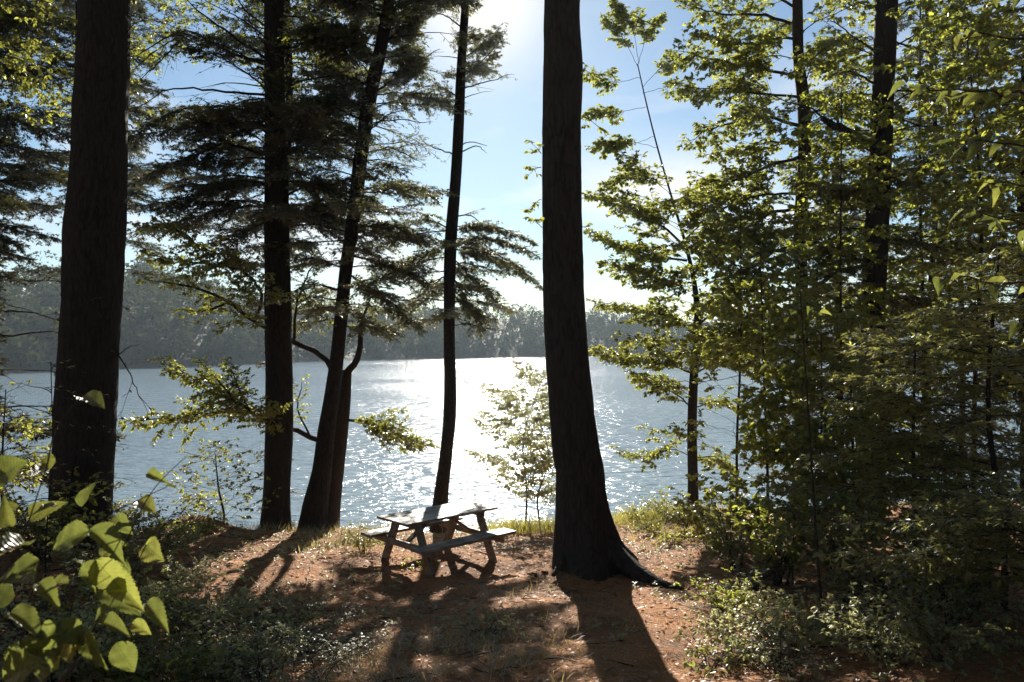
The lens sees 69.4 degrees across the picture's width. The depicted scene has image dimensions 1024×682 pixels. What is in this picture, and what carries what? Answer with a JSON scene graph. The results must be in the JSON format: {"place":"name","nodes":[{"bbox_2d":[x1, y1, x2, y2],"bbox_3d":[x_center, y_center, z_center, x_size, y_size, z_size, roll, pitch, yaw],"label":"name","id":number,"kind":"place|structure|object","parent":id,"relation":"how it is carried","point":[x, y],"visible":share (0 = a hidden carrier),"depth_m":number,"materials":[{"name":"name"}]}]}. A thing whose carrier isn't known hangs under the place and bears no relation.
{"place":"outdoors","nodes":[
{"label":"outdoors","id":0,"kind":"place"},
{"bbox_2d":[0,290,1017,373],"bbox_3d":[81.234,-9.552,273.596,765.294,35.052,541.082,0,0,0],"label":"hills","id":1,"kind":"structure","parent":0,"point":[198,336],"depth_m":231.24,"materials":[{"name":"green plant"}]},
{"bbox_2d":[0,250,1018,371],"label":"forest","id":2,"kind":"object","parent":1,"relation":"on","point":[24,350],"visible":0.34,"depth_m":234.56,"materials":[{"name":"green plant"}]},
{"bbox_2d":[0,356,1019,532],"bbox_3d":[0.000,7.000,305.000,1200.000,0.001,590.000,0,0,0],"label":"water","id":3,"kind":"structure","parent":0,"point":[378,480],"depth_m":52.57,"materials":[{"name":"blue liquid"}]},
{"bbox_2d":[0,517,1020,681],"bbox_3d":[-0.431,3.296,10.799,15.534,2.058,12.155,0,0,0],"label":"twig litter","id":4,"kind":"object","parent":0,"point":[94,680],"visible":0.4,"depth_m":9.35,"materials":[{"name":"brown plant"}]},
{"bbox_2d":[0,503,1023,681],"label":"ground","id":5,"kind":"structure","parent":0,"point":[908,674],"depth_m":8.94,"materials":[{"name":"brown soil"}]},
{"bbox_2d":[0,380,51,528],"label":"oak sapling","id":6,"kind":"object","parent":5,"relation":"on","point":[26,425],"visible":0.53,"depth_m":12.57,"materials":[{"name":"green plant"}]},
{"bbox_2d":[0,0,71,176],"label":"oak tree","id":7,"kind":"object","parent":5,"relation":"on","point":[25,85],"visible":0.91,"depth_m":13.78,"materials":[{"name":"green plant"}]},
{"bbox_2d":[0,0,74,261],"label":"oak tree","id":8,"kind":"object","parent":5,"relation":"on","point":[61,89],"visible":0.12,"depth_m":18.11,"materials":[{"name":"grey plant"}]},
{"bbox_2d":[0,545,96,639],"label":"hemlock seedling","id":9,"kind":"object","parent":5,"relation":"on","point":[10,609],"visible":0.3,"depth_m":7.66,"materials":[{"name":"green plant"}]},
{"bbox_2d":[0,466,124,561],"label":"shrub","id":10,"kind":"object","parent":5,"relation":"on","point":[68,509],"visible":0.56,"depth_m":10.59,"materials":[{"name":"green plant"}]},
{"bbox_2d":[0,0,127,531],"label":"hemlock tree","id":11,"kind":"object","parent":5,"relation":"on","point":[7,200],"visible":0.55,"depth_m":15.72,"materials":[{"name":"green plant"}]},
{"bbox_2d":[0,360,137,610],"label":"hemlock sapling","id":12,"kind":"object","parent":5,"relation":"on","point":[47,521],"visible":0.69,"depth_m":8.21,"materials":[{"name":"green plant"}]},
{"bbox_2d":[0,579,150,681],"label":"shrub","id":13,"kind":"object","parent":5,"relation":"on","point":[77,672],"visible":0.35,"depth_m":6.17,"materials":[{"name":"green plant"}]},
{"bbox_2d":[0,390,184,681],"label":"hobblebush","id":14,"kind":"object","parent":5,"relation":"on","point":[109,582],"visible":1,"depth_m":1.84,"materials":[{"name":"green plant"}]},
{"bbox_2d":[0,0,189,387],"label":"hemlock tree","id":15,"kind":"object","parent":5,"relation":"on","point":[135,113],"visible":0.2,"depth_m":18.93,"materials":[{"name":"green plant"}]},
{"bbox_2d":[0,566,194,650],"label":"shrub","id":16,"kind":"object","parent":5,"relation":"on","point":[144,618],"visible":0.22,"depth_m":7.40,"materials":[{"name":"green plant"}]},
{"bbox_2d":[47,0,167,549],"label":"hemlock tree","id":17,"kind":"object","parent":5,"relation":"on","point":[94,227],"visible":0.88,"depth_m":11.65,"materials":[{"name":"brown plant"}]},
{"bbox_2d":[39,512,178,593],"bbox_3d":[-5.260,2.766,9.686,1.882,1.050,1.450,0,0,41],"label":"shrub","id":18,"kind":"object","parent":5,"relation":"on","point":[79,553],"visible":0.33,"depth_m":9.58,"materials":[{"name":"green plant"}]},
{"bbox_2d":[2,0,219,513],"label":"hemlock tree","id":19,"kind":"object","parent":5,"relation":"on","point":[136,244],"visible":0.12,"depth_m":22.97,"materials":[{"name":"green plant"}]},
{"bbox_2d":[0,0,233,225],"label":"oak tree","id":20,"kind":"object","parent":5,"relation":"on","point":[52,18],"visible":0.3,"depth_m":17.93,"materials":[{"name":"green plant"}]},
{"bbox_2d":[73,610,165,677],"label":"fern","id":21,"kind":"object","parent":5,"relation":"on","point":[109,664],"visible":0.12,"depth_m":6.81,"materials":[{"name":"green plant"}]},
{"bbox_2d":[86,525,179,576],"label":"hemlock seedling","id":22,"kind":"object","parent":5,"relation":"on","point":[133,553],"visible":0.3,"depth_m":10.48,"materials":[{"name":"green plant"}]},
{"bbox_2d":[113,496,154,534],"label":"shrub","id":23,"kind":"object","parent":5,"relation":"on","point":[128,511],"visible":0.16,"depth_m":13.62,"materials":[{"name":"green plant"}]},
{"bbox_2d":[89,620,210,681],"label":"fern","id":24,"kind":"object","parent":5,"relation":"on","point":[157,664],"visible":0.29,"depth_m":6.65,"materials":[{"name":"green plant"}]},
{"bbox_2d":[96,493,208,554],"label":"shrub","id":25,"kind":"object","parent":5,"relation":"on","point":[160,523],"visible":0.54,"depth_m":11.64,"materials":[{"name":"green plant"}]},
{"bbox_2d":[93,552,236,603],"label":"shrub","id":26,"kind":"object","parent":5,"relation":"on","point":[185,577],"visible":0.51,"depth_m":9.69,"materials":[{"name":"green plant"}]},
{"bbox_2d":[82,605,262,681],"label":"shrub","id":27,"kind":"object","parent":5,"relation":"on","point":[184,660],"visible":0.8,"depth_m":6.22,"materials":[{"name":"green plant"}]},
{"bbox_2d":[153,511,221,534],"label":"shrub","id":28,"kind":"object","parent":5,"relation":"on","point":[211,524],"visible":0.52,"depth_m":14.55,"materials":[{"name":"green plant"}]},
{"bbox_2d":[148,584,227,641],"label":"fern","id":29,"kind":"object","parent":5,"relation":"on","point":[182,625],"visible":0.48,"depth_m":7.86,"materials":[{"name":"green plant"}]},
{"bbox_2d":[155,522,222,551],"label":"shrub","id":30,"kind":"object","parent":5,"relation":"on","point":[184,538],"visible":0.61,"depth_m":12.38,"materials":[{"name":"green plant"}]},
{"bbox_2d":[147,629,279,681],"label":"fern","id":31,"kind":"object","parent":5,"relation":"on","point":[236,655],"visible":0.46,"depth_m":6.43,"materials":[{"name":"green plant"}]},
{"bbox_2d":[136,561,296,638],"bbox_3d":[-3.308,2.978,8.345,1.848,0.715,1.535,0,0,0],"label":"shrub","id":32,"kind":"object","parent":5,"relation":"on","point":[246,604],"visible":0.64,"depth_m":8.15,"materials":[{"name":"green plant"}]},
{"bbox_2d":[154,438,280,522],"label":"oak sapling","id":33,"kind":"object","parent":5,"relation":"on","point":[197,496],"visible":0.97,"depth_m":16.12,"materials":[{"name":"green plant"}]},
{"bbox_2d":[187,606,272,645],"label":"fern","id":34,"kind":"object","parent":5,"relation":"on","point":[228,635],"visible":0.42,"depth_m":7.69,"materials":[{"name":"green plant"}]},
{"bbox_2d":[173,607,311,681],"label":"shrub","id":35,"kind":"object","parent":5,"relation":"on","point":[241,660],"visible":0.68,"depth_m":6.66,"materials":[{"name":"leaves"},{"name":"twig bark"}]},
{"bbox_2d":[227,608,299,663],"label":"fern","id":36,"kind":"object","parent":5,"relation":"on","point":[275,615],"visible":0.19,"depth_m":7.59,"materials":[{"name":"green plant"}]},
{"bbox_2d":[133,0,394,300],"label":"pine tree","id":37,"kind":"object","parent":5,"relation":"on","point":[297,57],"visible":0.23,"depth_m":17.91,"materials":[{"name":"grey plant"}]},
{"bbox_2d":[204,626,326,681],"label":"fern","id":38,"kind":"object","parent":5,"relation":"on","point":[259,671],"visible":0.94,"depth_m":6.25,"materials":[{"name":"green plant"}]},
{"bbox_2d":[232,581,298,625],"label":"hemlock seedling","id":39,"kind":"object","parent":5,"relation":"on","point":[267,598],"visible":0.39,"depth_m":8.96,"materials":[{"name":"green plant"}]},
{"bbox_2d":[162,0,386,529],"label":"hemlock tree","id":40,"kind":"object","parent":5,"relation":"on","point":[238,45],"visible":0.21,"depth_m":19.10,"materials":[{"name":"green plant"}]},
{"bbox_2d":[126,0,423,531],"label":"hemlock tree","id":41,"kind":"object","parent":5,"relation":"on","point":[274,112],"visible":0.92,"depth_m":16.50,"materials":[{"name":"green plant"}]},
{"bbox_2d":[117,214,440,527],"bbox_3d":[-5.018,1.254,16.436,6.647,7.667,2.308,0,0,-29],"label":"oak tree","id":42,"kind":"object","parent":5,"relation":"on","point":[239,408],"visible":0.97,"depth_m":15.73,"materials":[{"name":"green plant"}]},
{"bbox_2d":[238,619,324,677],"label":"fern","id":43,"kind":"object","parent":5,"relation":"on","point":[292,650],"visible":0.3,"depth_m":6.99,"materials":[{"name":"green plant"}]},
{"bbox_2d":[254,592,351,642],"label":"shrub","id":44,"kind":"object","parent":5,"relation":"on","point":[313,614],"visible":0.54,"depth_m":8.06,"materials":[{"name":"green plant"}]},
{"bbox_2d":[269,613,357,657],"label":"fern","id":45,"kind":"object","parent":5,"relation":"on","point":[314,641],"visible":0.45,"depth_m":7.37,"materials":[{"name":"green plant"}]},
{"bbox_2d":[176,509,452,562],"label":"bank grass","id":46,"kind":"structure","parent":5,"relation":"on","point":[310,531],"depth_m":14.10,"materials":[{"name":"green plant"}]},
{"bbox_2d":[270,643,372,681],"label":"fern","id":47,"kind":"object","parent":5,"relation":"on","point":[313,678],"visible":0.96,"depth_m":6.39,"materials":[{"name":"green plant"}]},
{"bbox_2d":[313,597,371,623],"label":"fern","id":48,"kind":"object","parent":5,"relation":"on","point":[349,613],"visible":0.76,"depth_m":8.62,"materials":[{"name":"green plant"}]},
{"bbox_2d":[296,631,390,667],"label":"fern","id":49,"kind":"object","parent":5,"relation":"on","point":[334,648],"visible":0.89,"depth_m":6.87,"materials":[{"name":"green fern leaves"}]},
{"bbox_2d":[231,0,485,531],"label":"pine tree","id":50,"kind":"object","parent":5,"relation":"on","point":[408,16],"visible":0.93,"depth_m":17.00,"materials":[{"name":"green plant"}]},
{"bbox_2d":[332,618,386,648],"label":"fern","id":51,"kind":"object","parent":5,"relation":"on","point":[352,630],"visible":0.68,"depth_m":7.63,"materials":[{"name":"green plant"}]},
{"bbox_2d":[329,520,391,551],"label":"shrub","id":52,"kind":"object","parent":5,"relation":"on","point":[359,540],"visible":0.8,"depth_m":12.39,"materials":[{"name":"green plant"}]},
{"bbox_2d":[361,500,515,576],"bbox_3d":[-1.171,3.144,11.824,1.893,0.846,1.627,1,-1,-44],"label":"picnic table","id":53,"kind":"object","parent":5,"relation":"on","point":[448,515],"visible":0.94,"depth_m":11.67,"materials":[{"name":"grey wood"}]},
{"bbox_2d":[366,5,542,532],"bbox_3d":[-1.320,-4.048,18.068,4.325,19.560,4.332,0,0,0],"label":"pine tree","id":54,"kind":"object","parent":5,"relation":"on","point":[450,285],"visible":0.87,"depth_m":18.07,"materials":[{"name":"green plant"}]},
{"bbox_2d":[439,602,524,640],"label":"shrub","id":55,"kind":"object","parent":5,"relation":"on","point":[475,618],"visible":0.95,"depth_m":7.62,"materials":[{"name":"green plant"}]},
{"bbox_2d":[441,513,554,538],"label":"shore grass","id":56,"kind":"structure","parent":5,"relation":"on","point":[521,527],"depth_m":16.61,"materials":[{"name":"green plant"}]},
{"bbox_2d":[461,355,555,522],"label":"beech sapling","id":57,"kind":"object","parent":5,"relation":"on","point":[541,466],"visible":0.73,"depth_m":17.37,"materials":[{"name":"green plant"}]},
{"bbox_2d":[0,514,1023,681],"bbox_3d":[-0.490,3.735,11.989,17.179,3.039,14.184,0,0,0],"label":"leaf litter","id":58,"kind":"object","parent":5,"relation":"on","point":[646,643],"visible":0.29,"depth_m":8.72,"materials":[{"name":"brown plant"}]},
{"bbox_2d":[0,512,1023,681],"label":"ground sprouts","id":59,"kind":"object","parent":5,"relation":"on","point":[788,678],"visible":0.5,"depth_m":9.33,"materials":[{"name":"green plant"}]},
{"bbox_2d":[503,403,555,531],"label":"beech sapling","id":60,"kind":"object","parent":5,"relation":"on","point":[538,492],"visible":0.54,"depth_m":17.11,"materials":[{"name":"green plant"}]},
{"bbox_2d":[522,0,688,589],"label":"pine tree","id":61,"kind":"object","parent":5,"relation":"on","point":[588,544],"visible":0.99,"depth_m":10.72,"materials":[{"name":"needle"},{"name":"bark"},{"name":"twig bark"}]},
{"bbox_2d":[618,499,654,524],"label":"shrub","id":62,"kind":"object","parent":5,"relation":"on","point":[635,512],"visible":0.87,"depth_m":16.82,"materials":[{"name":"green plant"}]},
{"bbox_2d":[630,514,673,532],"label":"shrub","id":63,"kind":"object","parent":5,"relation":"on","point":[640,527],"visible":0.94,"depth_m":15.36,"materials":[{"name":"green plant"}]},
{"bbox_2d":[638,487,681,519],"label":"shrub","id":64,"kind":"object","parent":5,"relation":"on","point":[662,505],"visible":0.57,"depth_m":17.16,"materials":[{"name":"green plant"}]},
{"bbox_2d":[549,502,781,545],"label":"shore grass","id":65,"kind":"structure","parent":5,"relation":"on","point":[620,519],"depth_m":16.92,"materials":[{"name":"green plant"}]},
{"bbox_2d":[646,523,697,546],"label":"shrub","id":66,"kind":"object","parent":5,"relation":"on","point":[667,536],"visible":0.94,"depth_m":13.59,"materials":[{"name":"green plant"}]},
{"bbox_2d":[645,488,721,533],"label":"shrub","id":67,"kind":"object","parent":5,"relation":"on","point":[679,518],"visible":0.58,"depth_m":15.14,"materials":[{"name":"green plant"}]},
{"bbox_2d":[581,0,791,508],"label":"beech tree","id":68,"kind":"object","parent":5,"relation":"on","point":[700,248],"visible":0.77,"depth_m":16.80,"materials":[{"name":"green plant"}]},
{"bbox_2d":[663,484,739,549],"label":"shrub","id":69,"kind":"object","parent":5,"relation":"on","point":[696,520],"visible":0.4,"depth_m":12.61,"materials":[{"name":"green plant"}]},
{"bbox_2d":[674,627,755,675],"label":"shrub","id":70,"kind":"object","parent":5,"relation":"on","point":[729,656],"visible":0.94,"depth_m":6.54,"materials":[{"name":"green plant"}]},
{"bbox_2d":[665,481,780,571],"bbox_3d":[3.149,2.710,10.724,1.546,1.230,1.694,0,0,37],"label":"shrub","id":71,"kind":"object","parent":5,"relation":"on","point":[729,544],"visible":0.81,"depth_m":10.55,"materials":[{"name":"green plant"}]},
{"bbox_2d":[673,567,780,617],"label":"shrub","id":72,"kind":"object","parent":5,"relation":"on","point":[714,600],"visible":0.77,"depth_m":8.31,"materials":[{"name":"green plant"}]},
{"bbox_2d":[659,212,796,528],"bbox_3d":[4.348,0.746,14.535,2.717,6.559,2.436,0,0,0],"label":"maple tree","id":73,"kind":"object","parent":5,"relation":"on","point":[742,235],"visible":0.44,"depth_m":14.58,"materials":[{"name":"green plant"}]},
{"bbox_2d":[682,607,803,666],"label":"shrub","id":74,"kind":"object","parent":5,"relation":"on","point":[716,625],"visible":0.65,"depth_m":7.02,"materials":[{"name":"green plant"}]},
{"bbox_2d":[708,554,792,594],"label":"shrub","id":75,"kind":"object","parent":5,"relation":"on","point":[760,576],"visible":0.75,"depth_m":9.06,"materials":[{"name":"green plant"}]},
{"bbox_2d":[685,238,858,523],"bbox_3d":[4.369,1.161,12.010,2.910,5.691,2.570,0,0,0],"label":"maple tree","id":76,"kind":"object","parent":5,"relation":"on","point":[746,348],"visible":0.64,"depth_m":11.97,"materials":[{"name":"green plant"}]},
{"bbox_2d":[705,474,854,586],"bbox_3d":[3.504,2.457,9.518,1.700,1.494,1.742,0,0,0],"label":"shrub","id":77,"kind":"object","parent":5,"relation":"on","point":[792,552],"visible":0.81,"depth_m":9.46,"materials":[{"name":"green plant"}]},
{"bbox_2d":[704,615,856,676],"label":"shrub","id":78,"kind":"object","parent":5,"relation":"on","point":[787,661],"visible":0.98,"depth_m":6.39,"materials":[{"name":"green plant"}]},
{"bbox_2d":[707,577,881,656],"bbox_3d":[2.653,2.704,7.168,1.579,0.559,1.364,0,0,39],"label":"shrub","id":79,"kind":"object","parent":5,"relation":"on","point":[811,625],"visible":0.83,"depth_m":7.12,"materials":[{"name":"green leaves"},{"name":"twig bark"}]},
{"bbox_2d":[664,0,929,526],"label":"birch tree","id":80,"kind":"object","parent":5,"relation":"on","point":[755,66],"visible":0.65,"depth_m":14.97,"materials":[{"name":"green plant"}]},
{"bbox_2d":[758,292,862,607],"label":"maple sapling","id":81,"kind":"object","parent":5,"relation":"on","point":[810,313],"visible":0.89,"depth_m":8.32,"materials":[{"name":"green plant"}]},
{"bbox_2d":[732,295,923,530],"bbox_3d":[4.577,1.608,10.892,2.701,4.585,2.618,0,0,22],"label":"maple tree","id":82,"kind":"object","parent":5,"relation":"on","point":[778,408],"visible":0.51,"depth_m":10.78,"materials":[{"name":"green plant"}]},
{"bbox_2d":[756,472,899,583],"bbox_3d":[3.963,2.404,9.490,1.709,1.398,1.686,0,0,-38],"label":"shrub","id":83,"kind":"object","parent":5,"relation":"on","point":[830,548],"visible":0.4,"depth_m":9.27,"materials":[{"name":"green plant"}]},
{"bbox_2d":[737,86,941,475],"bbox_3d":[5.962,-0.390,13.520,2.943,8.522,3.268,0,0,-33],"label":"maple tree","id":84,"kind":"object","parent":5,"relation":"on","point":[876,294],"visible":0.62,"depth_m":13.24,"materials":[{"name":"green plant"}]},
{"bbox_2d":[802,556,883,604],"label":"shrub","id":85,"kind":"object","parent":5,"relation":"on","point":[837,589],"visible":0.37,"depth_m":8.38,"materials":[{"name":"green plant"}]},
{"bbox_2d":[750,61,942,501],"bbox_3d":[8.294,-0.985,18.533,4.926,12.173,4.771,0,0,0],"label":"hemlock tree","id":86,"kind":"object","parent":5,"relation":"on","point":[900,143],"visible":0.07,"depth_m":18.44,"materials":[{"name":"green plant"}]},
{"bbox_2d":[757,376,970,557],"bbox_3d":[5.093,2.085,10.566,3.289,3.348,2.835,0,0,0],"label":"hemlock sapling","id":87,"kind":"object","parent":5,"relation":"on","point":[819,476],"visible":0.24,"depth_m":10.40,"materials":[{"name":"green plant"}]},
{"bbox_2d":[750,0,987,518],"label":"pine tree","id":88,"kind":"object","parent":5,"relation":"on","point":[883,49],"visible":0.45,"depth_m":14.02,"materials":[{"name":"green plant"}]},
{"bbox_2d":[807,581,960,670],"bbox_3d":[3.103,2.516,6.476,1.154,0.594,1.457,0,0,0],"label":"shrub","id":89,"kind":"object","parent":5,"relation":"on","point":[882,635],"visible":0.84,"depth_m":6.39,"materials":[{"name":"green leaves"},{"name":"twig bark"}]},
{"bbox_2d":[812,507,974,614],"bbox_3d":[4.133,2.404,7.864,1.533,1.083,1.328,0,0,36],"label":"shrub","id":90,"kind":"object","parent":5,"relation":"on","point":[870,573],"visible":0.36,"depth_m":7.84,"materials":[{"name":"green plant"}]},
{"bbox_2d":[764,312,1023,595],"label":"hemlock sapling","id":91,"kind":"object","parent":5,"relation":"on","point":[862,459],"visible":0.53,"depth_m":8.48,"materials":[{"name":"green plant"}]},
{"bbox_2d":[816,243,1023,611],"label":"hemlock sapling","id":92,"kind":"object","parent":5,"relation":"on","point":[994,310],"visible":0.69,"depth_m":7.65,"materials":[{"name":"green plant"}]},
{"bbox_2d":[816,468,1023,595],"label":"hemlock sapling","id":93,"kind":"object","parent":5,"relation":"on","point":[998,506],"visible":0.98,"depth_m":6.27,"materials":[{"name":"green plant"}]},
{"bbox_2d":[835,0,1023,492],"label":"maple tree","id":94,"kind":"object","parent":5,"relation":"on","point":[938,45],"visible":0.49,"depth_m":13.03,"materials":[{"name":"green plant"}]},
{"bbox_2d":[837,0,1023,511],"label":"maple tree","id":95,"kind":"object","parent":5,"relation":"on","point":[918,152],"visible":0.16,"depth_m":15.74,"materials":[{"name":"green plant"}]},
{"bbox_2d":[847,1,1019,497],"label":"hemlock tree","id":96,"kind":"object","parent":5,"relation":"on","point":[909,141],"visible":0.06,"depth_m":18.93,"materials":[{"name":"green plant"}]},
{"bbox_2d":[855,509,1023,627],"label":"shrub","id":97,"kind":"object","parent":5,"relation":"on","point":[942,596],"visible":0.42,"depth_m":6.94,"materials":[{"name":"green plant"}]},
{"bbox_2d":[864,577,1023,671],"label":"shrub","id":98,"kind":"object","parent":5,"relation":"on","point":[963,640],"visible":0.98,"depth_m":5.98,"materials":[{"name":"green plant"}]},
{"bbox_2d":[886,0,1021,494],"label":"hemlock tree","id":99,"kind":"object","parent":5,"relation":"on","point":[910,57],"visible":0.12,"depth_m":17.48,"materials":[{"name":"green plant"}]},
{"bbox_2d":[887,4,1023,279],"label":"maple tree","id":100,"kind":"object","parent":5,"relation":"on","point":[997,55],"visible":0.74,"depth_m":10.97,"materials":[{"name":"green plant"}]},
{"bbox_2d":[888,0,1023,345],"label":"maple tree","id":101,"kind":"object","parent":5,"relation":"on","point":[948,96],"visible":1,"depth_m":4.33,"materials":[{"name":"green plant"}]},
{"bbox_2d":[893,0,1023,505],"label":"hemlock tree","id":102,"kind":"object","parent":5,"relation":"on","point":[995,378],"visible":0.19,"depth_m":15.08,"materials":[{"name":"green plant"}]},
{"bbox_2d":[0,0,1023,328],"label":"sky","id":103,"kind":"structure","parent":0,"point":[492,180],"materials":[{"name":"blue"}]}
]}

